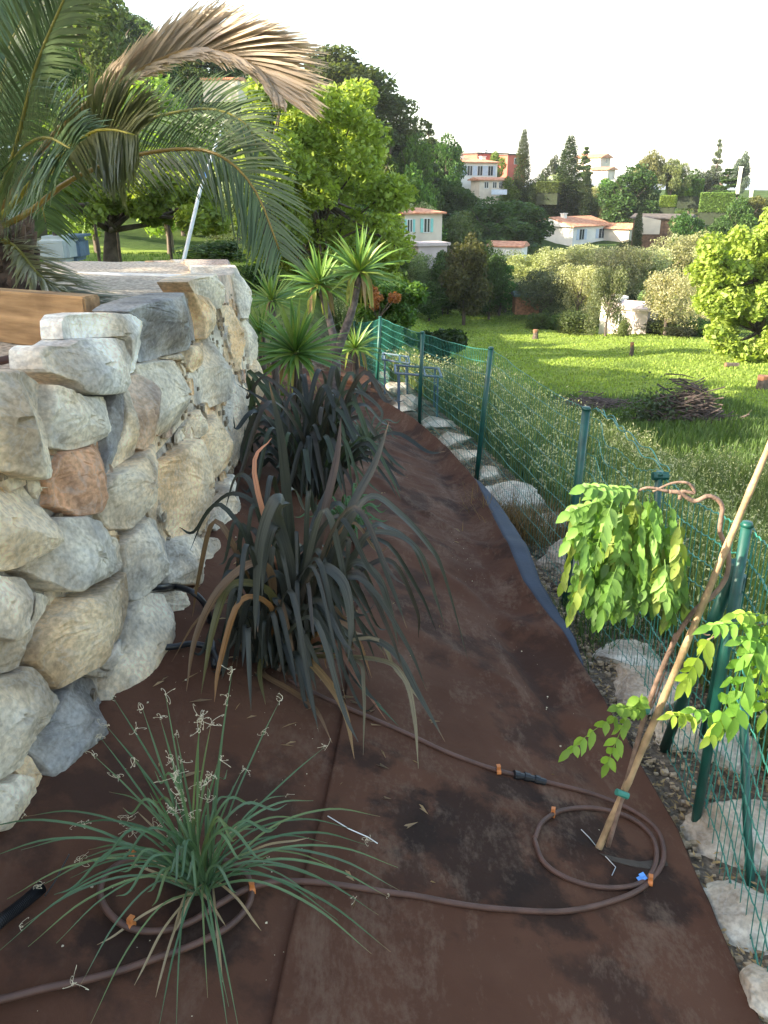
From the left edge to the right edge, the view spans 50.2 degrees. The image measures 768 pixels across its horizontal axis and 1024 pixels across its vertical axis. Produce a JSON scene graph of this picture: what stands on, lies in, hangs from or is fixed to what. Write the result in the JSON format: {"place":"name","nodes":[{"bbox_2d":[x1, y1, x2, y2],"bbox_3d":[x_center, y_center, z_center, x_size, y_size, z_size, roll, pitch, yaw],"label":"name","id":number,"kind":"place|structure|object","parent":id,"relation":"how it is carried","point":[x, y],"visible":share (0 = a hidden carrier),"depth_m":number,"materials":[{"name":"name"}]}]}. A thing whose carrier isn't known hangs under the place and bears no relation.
{"place":"outdoors","nodes":[
{"label":"outdoors","id":0,"kind":"place"},
{"bbox_2d":[0,261,189,395],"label":"gravel terrace","id":1,"kind":"structure","parent":0,"point":[129,286],"depth_m":5.97,"materials":[{"name":"grey gravel"}]},
{"bbox_2d":[0,288,99,344],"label":"planter","id":2,"kind":"object","parent":1,"relation":"on","point":[23,312],"visible":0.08,"depth_m":3.60,"materials":[{"name":"brown wood"}]},
{"bbox_2d":[0,0,334,304],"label":"palm tree","id":3,"kind":"object","parent":1,"relation":"on","point":[269,58],"visible":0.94,"depth_m":3.35,"materials":[{"name":"green plant"}]},
{"bbox_2d":[47,71,767,971],"bbox_3d":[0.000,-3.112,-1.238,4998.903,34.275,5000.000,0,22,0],"label":"ground","id":4,"kind":"structure","parent":0,"point":[135,241],"depth_m":25.52,"materials":[{"name":"green plant"}]},
{"bbox_2d":[8,29,97,232],"bbox_3d":[-18.134,-21.127,45.635,6.163,11.308,5.841,-9,23,-21],"label":"broadleaf tree","id":5,"kind":"object","parent":4,"relation":"on","point":[75,73],"visible":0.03,"depth_m":43.74,"materials":[{"name":"green plant"}]},
{"bbox_2d":[37,232,77,261],"bbox_3d":[-4.544,-3.708,11.440,0.420,0.390,0.500,0,22,0],"label":"water tank","id":6,"kind":"object","parent":4,"relation":"on","point":[64,249],"visible":0.68,"depth_m":11.24,"materials":[{"name":"grey paint"}]},
{"bbox_2d":[37,84,103,252],"bbox_3d":[-12.078,-13.707,33.378,4.068,6.576,4.089,-7,23,-16],"label":"broadleaf tree","id":7,"kind":"object","parent":4,"relation":"on","point":[88,224],"visible":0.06,"depth_m":33.08,"materials":[{"name":"green plant"}]},
{"bbox_2d":[43,0,132,109],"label":"pine tree","id":8,"kind":"object","parent":4,"relation":"on","point":[108,40],"visible":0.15,"depth_m":51.52,"materials":[{"name":"green plant"}]},
{"bbox_2d":[83,5,164,106],"bbox_3d":[-22.190,-34.595,67.342,6.783,12.127,7.894,4,22,11],"label":"pine tree","id":9,"kind":"object","parent":4,"relation":"on","point":[131,39],"visible":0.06,"depth_m":64.95,"materials":[{"name":"green plant"}]},
{"bbox_2d":[0,259,263,831],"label":"stone wall","id":10,"kind":"structure","parent":4,"relation":"on","point":[116,479],"depth_m":2.72,"materials":[{"name":"stone"}]},
{"bbox_2d":[152,583,216,668],"bbox_3d":[-0.733,0.392,3.166,0.358,0.302,0.276,9,23,21],"label":"drain pipe","id":11,"kind":"object","parent":10,"relation":"attached to","point":[186,589],"visible":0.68,"depth_m":3.24,"materials":[{"name":"black plastic"}]},
{"bbox_2d":[41,140,230,261],"bbox_3d":[-4.576,-5.217,14.488,3.648,2.703,5.307,-4,22,-11],"label":"broadleaf tree","id":12,"kind":"object","parent":4,"relation":"on","point":[153,212],"visible":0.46,"depth_m":13.10,"materials":[{"name":"green plant"}]},
{"bbox_2d":[118,73,231,253],"bbox_3d":[-8.351,-13.184,31.331,4.377,6.868,4.354,9,24,22],"label":"broadleaf tree","id":13,"kind":"object","parent":4,"relation":"on","point":[160,79],"visible":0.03,"depth_m":30.70,"materials":[{"name":"green plant"}]},
{"bbox_2d":[0,363,380,1023],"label":"ground cloth","id":14,"kind":"object","parent":4,"relation":"on","point":[252,951],"visible":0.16,"depth_m":2.31,"materials":[{"name":"brown fabric"}]},
{"bbox_2d":[0,882,45,929],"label":"corrugated conduit","id":15,"kind":"object","parent":14,"relation":"on","point":[26,900],"visible":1,"depth_m":1.99,"materials":[{"name":"black plastic"}]},
{"bbox_2d":[0,665,399,1023],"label":"hesperaloe plant","id":16,"kind":"object","parent":14,"relation":"on","point":[197,872],"visible":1,"depth_m":2.13,"materials":[{"name":"green plant"}]},
{"bbox_2d":[243,263,319,394],"bbox_3d":[-1.218,-1.905,8.677,0.877,1.511,1.178,8,23,19],"label":"yucca plant","id":17,"kind":"object","parent":14,"relation":"on","point":[269,298],"visible":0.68,"depth_m":8.62,"materials":[{"name":"green plant"}]},
{"bbox_2d":[255,296,352,418],"bbox_3d":[-0.716,-1.233,6.603,0.990,1.026,0.970,0,22,0],"label":"yucca plant","id":18,"kind":"object","parent":14,"relation":"on","point":[294,347],"visible":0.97,"depth_m":6.52,"materials":[{"name":"green plant"}]},
{"bbox_2d":[233,365,444,511],"bbox_3d":[-0.407,-0.483,4.949,1.216,0.784,1.278,-7,23,-16],"label":"flax plant","id":19,"kind":"object","parent":14,"relation":"on","point":[311,440],"visible":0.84,"depth_m":4.78,"materials":[{"name":"black plant"}]},
{"bbox_2d":[297,480,386,537],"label":"grassy plant","id":20,"kind":"object","parent":14,"relation":"on","point":[359,519],"visible":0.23,"depth_m":4.53,"materials":[{"name":"green plant"}]},
{"bbox_2d":[276,222,412,395],"bbox_3d":[-0.483,-2.265,9.408,1.575,2.053,1.188,9,23,21],"label":"yucca plant","id":21,"kind":"object","parent":14,"relation":"on","point":[359,272],"visible":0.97,"depth_m":9.21,"materials":[{"name":"green plant"}]},
{"bbox_2d":[326,318,385,388],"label":"yucca plant","id":22,"kind":"object","parent":14,"relation":"on","point":[356,345],"visible":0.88,"depth_m":10.51,"materials":[{"name":"green plant"}]},
{"bbox_2d":[169,59,229,126],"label":"pine tree","id":23,"kind":"object","parent":4,"relation":"on","point":[189,70],"visible":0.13,"depth_m":74.51,"materials":[{"name":"green plant"}]},
{"bbox_2d":[172,240,256,261],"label":"bush","id":24,"kind":"object","parent":4,"relation":"on","point":[225,249],"visible":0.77,"depth_m":20.66,"materials":[{"name":"green plant"}]},
{"bbox_2d":[200,77,246,104],"bbox_3d":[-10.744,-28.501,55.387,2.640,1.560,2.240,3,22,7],"label":"hillside house","id":25,"kind":"structure","parent":4,"relation":"on","point":[227,79],"depth_m":54.50,"materials":[{"name":"paint"}]},
{"bbox_2d":[237,263,286,289],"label":"bush","id":26,"kind":"object","parent":4,"relation":"on","point":[247,275],"visible":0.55,"depth_m":15.26,"materials":[{"name":"green plant"}]},
{"bbox_2d":[231,75,315,265],"bbox_3d":[-2.132,-6.404,15.767,1.648,3.775,3.042,-3,22,-7],"label":"broadleaf tree","id":27,"kind":"object","parent":4,"relation":"on","point":[296,155],"visible":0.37,"depth_m":14.72,"materials":[{"name":"green plant"}]},
{"bbox_2d":[227,77,419,321],"bbox_3d":[-1.361,-6.707,17.738,4.199,5.270,4.726,0,22,0],"label":"broadleaf tree","id":28,"kind":"object","parent":4,"relation":"on","point":[351,118],"visible":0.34,"depth_m":16.67,"materials":[{"name":"green plant"}]},
{"bbox_2d":[302,43,382,133],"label":"pine tree","id":29,"kind":"object","parent":4,"relation":"on","point":[342,64],"visible":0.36,"depth_m":91.04,"materials":[{"name":"green plant"}]},
{"bbox_2d":[339,65,411,167],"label":"pine tree","id":30,"kind":"object","parent":4,"relation":"on","point":[384,87],"visible":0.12,"depth_m":95.87,"materials":[{"name":"green plant"}]},
{"bbox_2d":[373,127,409,278],"bbox_3d":[0.482,-20.961,58.502,3.195,11.946,3.805,-4,22,-10],"label":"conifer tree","id":31,"kind":"object","parent":4,"relation":"on","point":[389,165],"visible":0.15,"depth_m":56.81,"materials":[{"name":"green plant"}]},
{"bbox_2d":[354,279,431,352],"bbox_3d":[0.121,-3.941,18.077,1.400,3.160,9.196,0,22,0],"label":"bush","id":32,"kind":"object","parent":4,"relation":"on","point":[402,313],"visible":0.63,"depth_m":13.84,"materials":[{"name":"green plant"}]},
{"bbox_2d":[375,92,429,152],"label":"pine tree","id":33,"kind":"object","parent":4,"relation":"on","point":[402,122],"visible":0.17,"depth_m":99.52,"materials":[{"name":"green plant"}]},
{"bbox_2d":[392,132,439,193],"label":"broadleaf tree","id":34,"kind":"object","parent":4,"relation":"on","point":[417,153],"visible":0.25,"depth_m":98.55,"materials":[{"name":"green plant"}]},
{"bbox_2d":[402,162,437,210],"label":"broadleaf tree","id":35,"kind":"object","parent":4,"relation":"on","point":[424,193],"visible":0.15,"depth_m":82.55,"materials":[{"name":"green plant"}]},
{"bbox_2d":[404,251,435,282],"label":"olive tree","id":36,"kind":"object","parent":4,"relation":"on","point":[416,270],"visible":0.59,"depth_m":63.23,"materials":[{"name":"green plant"}]},
{"bbox_2d":[399,208,446,240],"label":"house","id":37,"kind":"structure","parent":4,"relation":"on","point":[424,224],"depth_m":72.30,"materials":[{"name":"paint"}]},
{"bbox_2d":[410,241,450,268],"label":"stone outbuilding","id":38,"kind":"structure","parent":4,"relation":"on","point":[432,248],"depth_m":67.86,"materials":[{"name":"white paint"}]},
{"bbox_2d":[415,280,447,320],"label":"broadleaf tree","id":39,"kind":"object","parent":4,"relation":"on","point":[436,297],"visible":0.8,"depth_m":59.83,"materials":[{"name":"green plant"}]},
{"bbox_2d":[423,250,453,314],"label":"broadleaf tree","id":40,"kind":"object","parent":4,"relation":"on","point":[439,266],"visible":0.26,"depth_m":64.03,"materials":[{"name":"green plant"}]},
{"bbox_2d":[416,328,468,367],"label":"bush","id":41,"kind":"object","parent":4,"relation":"on","point":[454,335],"visible":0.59,"depth_m":18.39,"materials":[{"name":"green plant"}]},
{"bbox_2d":[431,132,468,216],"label":"broadleaf tree","id":42,"kind":"object","parent":4,"relation":"on","point":[448,160],"visible":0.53,"depth_m":118.47,"materials":[{"name":"green plant"}]},
{"bbox_2d":[438,179,479,218],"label":"broadleaf tree","id":43,"kind":"object","parent":4,"relation":"on","point":[463,198],"visible":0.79,"depth_m":115.31,"materials":[{"name":"green plant"}]},
{"bbox_2d":[443,210,482,256],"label":"olive tree","id":44,"kind":"object","parent":4,"relation":"on","point":[458,230],"visible":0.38,"depth_m":86.09,"materials":[{"name":"green plant"}]},
{"bbox_2d":[437,231,493,324],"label":"broadleaf tree","id":45,"kind":"object","parent":4,"relation":"on","point":[463,275],"visible":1,"depth_m":59.20,"materials":[{"name":"green plant"}]},
{"bbox_2d":[453,156,500,189],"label":"white house","id":46,"kind":"structure","parent":4,"relation":"on","point":[482,166],"depth_m":141.47,"materials":[{"name":"paint"}]},
{"bbox_2d":[444,196,516,246],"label":"broadleaf tree","id":47,"kind":"object","parent":4,"relation":"on","point":[489,212],"visible":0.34,"depth_m":102.09,"materials":[{"name":"green plant"}]},
{"bbox_2d":[467,177,506,203],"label":"house annexe","id":48,"kind":"structure","parent":4,"relation":"on","point":[481,187],"depth_m":138.03,"materials":[{"name":"paint"}]},
{"bbox_2d":[478,239,509,319],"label":"broadleaf tree","id":49,"kind":"object","parent":4,"relation":"on","point":[495,274],"visible":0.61,"depth_m":62.85,"materials":[{"name":"green plant"}]},
{"bbox_2d":[490,264,518,315],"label":"broadleaf tree","id":50,"kind":"object","parent":4,"relation":"on","point":[501,301],"visible":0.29,"depth_m":65.24,"materials":[{"name":"green plant"}]},
{"bbox_2d":[474,217,541,254],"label":"broadleaf tree","id":51,"kind":"object","parent":4,"relation":"on","point":[506,231],"visible":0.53,"depth_m":98.33,"materials":[{"name":"green plant"}]},
{"bbox_2d":[487,240,529,263],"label":"white roofed house","id":52,"kind":"structure","parent":4,"relation":"on","point":[508,246],"depth_m":82.74,"materials":[{"name":"paint"}]},
{"bbox_2d":[458,478,568,553],"bbox_3d":[1.054,-0.005,5.983,1.135,0.445,1.135,0,22,0],"label":"grass tuft","id":53,"kind":"object","parent":4,"relation":"on","point":[514,521],"visible":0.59,"depth_m":5.90,"materials":[{"name":"green plant"}]},
{"bbox_2d":[485,481,545,511],"bbox_3d":[1.063,-0.126,6.721,0.436,0.245,0.469,-5,22,-13],"label":"boulder","id":54,"kind":"object","parent":4,"relation":"on","point":[507,487],"visible":0.34,"depth_m":6.58,"materials":[{"name":"stone"}]},
{"bbox_2d":[272,358,761,1023],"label":"ground cloth","id":55,"kind":"object","parent":4,"relation":"on","point":[514,688],"visible":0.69,"depth_m":2.71,"materials":[{"name":"brown fabric"}]},
{"bbox_2d":[172,383,467,768],"bbox_3d":[-0.227,0.165,3.070,1.142,1.295,0.996,0,22,0],"label":"flax plant","id":56,"kind":"object","parent":55,"relation":"on","point":[287,610],"visible":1,"depth_m":3.01,"materials":[{"name":"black plant"}]},
{"bbox_2d":[0,678,665,1003],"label":"drip hose","id":57,"kind":"object","parent":55,"relation":"on","point":[110,914],"visible":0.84,"depth_m":2.31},
{"bbox_2d":[532,805,658,890],"bbox_3d":[0.734,1.136,2.796,0.369,0.159,0.527,15,26,32],"label":"drip hose","id":58,"kind":"object","parent":55,"relation":"on","point":[544,862],"visible":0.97,"depth_m":2.74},
{"bbox_2d":[555,481,767,847],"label":"wisteria","id":59,"kind":"object","parent":55,"relation":"on","point":[633,558],"visible":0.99,"depth_m":2.29,"materials":[{"name":"green plant"}]},
{"bbox_2d":[595,441,767,849],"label":"bamboo cane","id":60,"kind":"object","parent":55,"relation":"on","point":[681,655],"visible":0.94,"depth_m":2.42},
{"bbox_2d":[512,128,531,201],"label":"cypress tree","id":61,"kind":"object","parent":4,"relation":"on","point":[523,166],"visible":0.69,"depth_m":137.85,"materials":[{"name":"green plant"}]},
{"bbox_2d":[502,249,550,294],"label":"olive tree","id":62,"kind":"object","parent":4,"relation":"on","point":[517,261],"visible":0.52,"depth_m":74.59,"materials":[{"name":"green plant"}]},
{"bbox_2d":[498,199,555,243],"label":"broadleaf tree","id":63,"kind":"object","parent":4,"relation":"on","point":[533,214],"visible":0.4,"depth_m":109.59,"materials":[{"name":"green plant"}]},
{"bbox_2d":[295,249,767,777],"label":"tall grass","id":64,"kind":"structure","parent":4,"relation":"on","point":[757,497],"depth_m":7.55,"materials":[{"name":"green plant"}]},
{"bbox_2d":[515,266,574,317],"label":"olive tree","id":65,"kind":"object","parent":4,"relation":"on","point":[534,286],"visible":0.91,"depth_m":61.74,"materials":[{"name":"green plant"}]},
{"bbox_2d":[536,181,561,204],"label":"clipped hedge","id":66,"kind":"object","parent":4,"relation":"on","point":[551,190],"visible":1,"depth_m":136.63,"materials":[{"name":"green plant"}]},
{"bbox_2d":[536,539,578,575],"bbox_3d":[1.304,0.304,5.492,0.436,0.225,0.472,15,26,33],"label":"boulder","id":67,"kind":"object","parent":4,"relation":"on","point":[556,562],"visible":0.21,"depth_m":5.38,"materials":[{"name":"stone"}]},
{"bbox_2d":[353,316,767,971],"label":"wire fence","id":68,"kind":"object","parent":4,"relation":"on","point":[729,598],"visible":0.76,"depth_m":3.44,"materials":[{"name":"green metal"}]},
{"bbox_2d":[551,134,583,216],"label":"cypress tree","id":69,"kind":"object","parent":4,"relation":"on","point":[570,186],"visible":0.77,"depth_m":138.07,"materials":[{"name":"green plant"}]},
{"bbox_2d":[539,213,611,245],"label":"white house","id":70,"kind":"structure","parent":4,"relation":"on","point":[572,230],"depth_m":126.90,"materials":[{"name":"paint"}]},
{"bbox_2d":[552,263,600,323],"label":"olive tree","id":71,"kind":"object","parent":4,"relation":"on","point":[581,290],"visible":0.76,"depth_m":60.21,"materials":[{"name":"green plant"}]},
{"bbox_2d":[554,310,599,335],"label":"bush","id":72,"kind":"object","parent":4,"relation":"on","point":[574,324],"visible":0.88,"depth_m":55.52,"materials":[{"name":"green plant"}]},
{"bbox_2d":[546,242,610,304],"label":"olive tree","id":73,"kind":"object","parent":4,"relation":"on","point":[576,257],"visible":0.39,"depth_m":70.63,"materials":[{"name":"green plant"}]},
{"bbox_2d":[397,306,767,416],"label":"meadow grass","id":74,"kind":"structure","parent":4,"relation":"on","point":[624,370],"depth_m":36.26,"materials":[{"name":"green plant"}]},
{"bbox_2d":[575,167,593,215],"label":"cypress tree","id":75,"kind":"object","parent":4,"relation":"on","point":[585,207],"visible":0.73,"depth_m":137.70,"materials":[{"name":"green plant"}]},
{"bbox_2d":[548,390,641,411],"bbox_3d":[5.477,-2.854,22.238,3.448,0.825,2.104,0,22,0],"label":"brush pile","id":76,"kind":"object","parent":4,"relation":"on","point":[606,402],"visible":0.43,"depth_m":22.10,"materials":[{"name":"brown wood"}]},
{"bbox_2d":[424,426,767,1023],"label":"gravel","id":77,"kind":"structure","parent":4,"relation":"on","point":[693,844],"depth_m":3.46,"materials":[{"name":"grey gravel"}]},
{"bbox_2d":[583,265,628,335],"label":"olive tree","id":78,"kind":"object","parent":4,"relation":"on","point":[600,292],"visible":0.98,"depth_m":52.17,"materials":[{"name":"green plant"}]},
{"bbox_2d":[541,582,681,672],"bbox_3d":[1.339,0.582,4.556,1.067,0.308,1.227,0,22,0],"label":"grass tuft","id":79,"kind":"object","parent":4,"relation":"on","point":[582,629],"visible":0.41,"depth_m":4.47,"materials":[{"name":"green plant"}]},
{"bbox_2d":[603,223,632,242],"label":"roofed annexe","id":80,"kind":"structure","parent":4,"relation":"on","point":[618,232],"depth_m":128.69,"materials":[{"name":"paint"}]},
{"bbox_2d":[589,243,656,300],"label":"olive tree","id":81,"kind":"object","parent":4,"relation":"on","point":[617,258],"visible":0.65,"depth_m":68.56,"materials":[{"name":"green plant"}]},
{"bbox_2d":[592,639,661,669],"bbox_3d":[1.293,0.765,4.293,0.365,0.100,0.280,17,27,36],"label":"boulder","id":82,"kind":"object","parent":4,"relation":"on","point":[604,655],"visible":0.66,"depth_m":4.25,"materials":[{"name":"stone"}]},
{"bbox_2d":[594,163,661,222],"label":"broadleaf tree","id":83,"kind":"object","parent":4,"relation":"on","point":[622,205],"visible":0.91,"depth_m":131.04,"materials":[{"name":"green plant"}]},
{"bbox_2d":[608,300,657,333],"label":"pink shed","id":84,"kind":"structure","parent":4,"relation":"on","point":[638,315],"depth_m":54.48,"materials":[{"name":"white paint"}]},
{"bbox_2d":[613,663,679,714],"bbox_3d":[1.266,0.871,3.997,0.408,0.179,0.433,-4,22,-10],"label":"boulder","id":85,"kind":"object","parent":4,"relation":"on","point":[628,682],"visible":0.48,"depth_m":3.93,"materials":[{"name":"stone"}]},
{"bbox_2d":[528,390,767,529],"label":"rough grass","id":86,"kind":"structure","parent":4,"relation":"on","point":[754,430],"depth_m":17.24,"materials":[{"name":"green plant"}]},
{"bbox_2d":[629,149,671,182],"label":"umbrella pine","id":87,"kind":"object","parent":4,"relation":"on","point":[654,164],"visible":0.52,"depth_m":136.17,"materials":[{"name":"green plant"}]},
{"bbox_2d":[625,247,679,294],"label":"olive tree","id":88,"kind":"object","parent":4,"relation":"on","point":[659,266],"visible":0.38,"depth_m":69.68,"materials":[{"name":"green plant"}]},
{"bbox_2d":[630,213,696,254],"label":"timber barn","id":89,"kind":"structure","parent":4,"relation":"on","point":[665,219],"depth_m":113.81,"materials":[{"name":"white paint"}]},
{"bbox_2d":[640,266,699,335],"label":"olive tree","id":90,"kind":"object","parent":4,"relation":"on","point":[674,305],"visible":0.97,"depth_m":51.82,"materials":[{"name":"green plant"}]},
{"bbox_2d":[656,157,691,194],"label":"umbrella pine","id":91,"kind":"object","parent":4,"relation":"on","point":[678,171],"visible":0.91,"depth_m":135.55,"materials":[{"name":"green plant"}]},
{"bbox_2d":[654,709,701,752],"bbox_3d":[1.334,0.970,3.637,0.292,0.200,0.230,-4,22,-11],"label":"boulder","id":92,"kind":"object","parent":4,"relation":"on","point":[659,733],"visible":0.24,"depth_m":3.56,"materials":[{"name":"stone"}]},
{"bbox_2d":[610,370,749,424],"bbox_3d":[6.920,-2.437,19.170,3.070,1.779,2.516,10,24,24],"label":"brush pile","id":93,"kind":"object","parent":4,"relation":"on","point":[684,404],"visible":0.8,"depth_m":19.00,"materials":[{"name":"brown plant"}]},
{"bbox_2d":[649,230,714,286],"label":"olive tree","id":94,"kind":"object","parent":4,"relation":"on","point":[684,249],"visible":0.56,"depth_m":79.03,"materials":[{"name":"green plant"}]},
{"bbox_2d":[665,178,704,208],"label":"clipped hedge","id":95,"kind":"object","parent":4,"relation":"on","point":[689,197],"visible":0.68,"depth_m":137.75,"materials":[{"name":"green plant"}]},
{"bbox_2d":[666,212,704,258],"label":"broadleaf tree","id":96,"kind":"object","parent":4,"relation":"on","point":[683,222],"visible":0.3,"depth_m":98.63,"materials":[{"name":"green plant"}]},
{"bbox_2d":[698,192,735,224],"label":"clipped hedge","id":97,"kind":"object","parent":4,"relation":"on","point":[712,205],"visible":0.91,"depth_m":127.64,"materials":[{"name":"green plant"}]},
{"bbox_2d":[680,799,767,873],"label":"boulder","id":98,"kind":"object","parent":4,"relation":"on","point":[700,831],"visible":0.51,"depth_m":2.98,"materials":[{"name":"stone"}]},
{"bbox_2d":[683,207,767,363],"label":"broadleaf tree","id":99,"kind":"object","parent":4,"relation":"on","point":[731,293],"visible":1,"depth_m":35.69,"materials":[{"name":"green plant"}]},
{"bbox_2d":[695,731,760,775],"bbox_3d":[1.466,1.050,3.513,0.268,0.262,0.242,5,22,13],"label":"boulder","id":100,"kind":"object","parent":4,"relation":"on","point":[734,754],"visible":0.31,"depth_m":3.42,"materials":[{"name":"stone"}]},
{"bbox_2d":[703,880,767,954],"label":"boulder","id":101,"kind":"object","parent":4,"relation":"on","point":[729,908],"visible":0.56,"depth_m":2.62,"materials":[{"name":"stone"}]},
{"bbox_2d":[718,196,758,229],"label":"broadleaf tree","id":102,"kind":"object","parent":4,"relation":"on","point":[735,213],"visible":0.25,"depth_m":102.83,"materials":[{"name":"green plant"}]},
{"bbox_2d":[729,151,750,198],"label":"broadleaf tree","id":103,"kind":"object","parent":4,"relation":"on","point":[746,171],"visible":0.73,"depth_m":174.60,"materials":[{"name":"green plant"}]},
{"bbox_2d":[739,963,767,1023],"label":"boulder","id":104,"kind":"object","parent":4,"relation":"on","point":[753,977],"visible":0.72,"depth_m":2.35,"materials":[{"name":"stone"}]},
{"bbox_2d":[118,0,767,182],"label":"sky","id":105,"kind":"structure","parent":0,"point":[629,79],"materials":[{"name":"white"}]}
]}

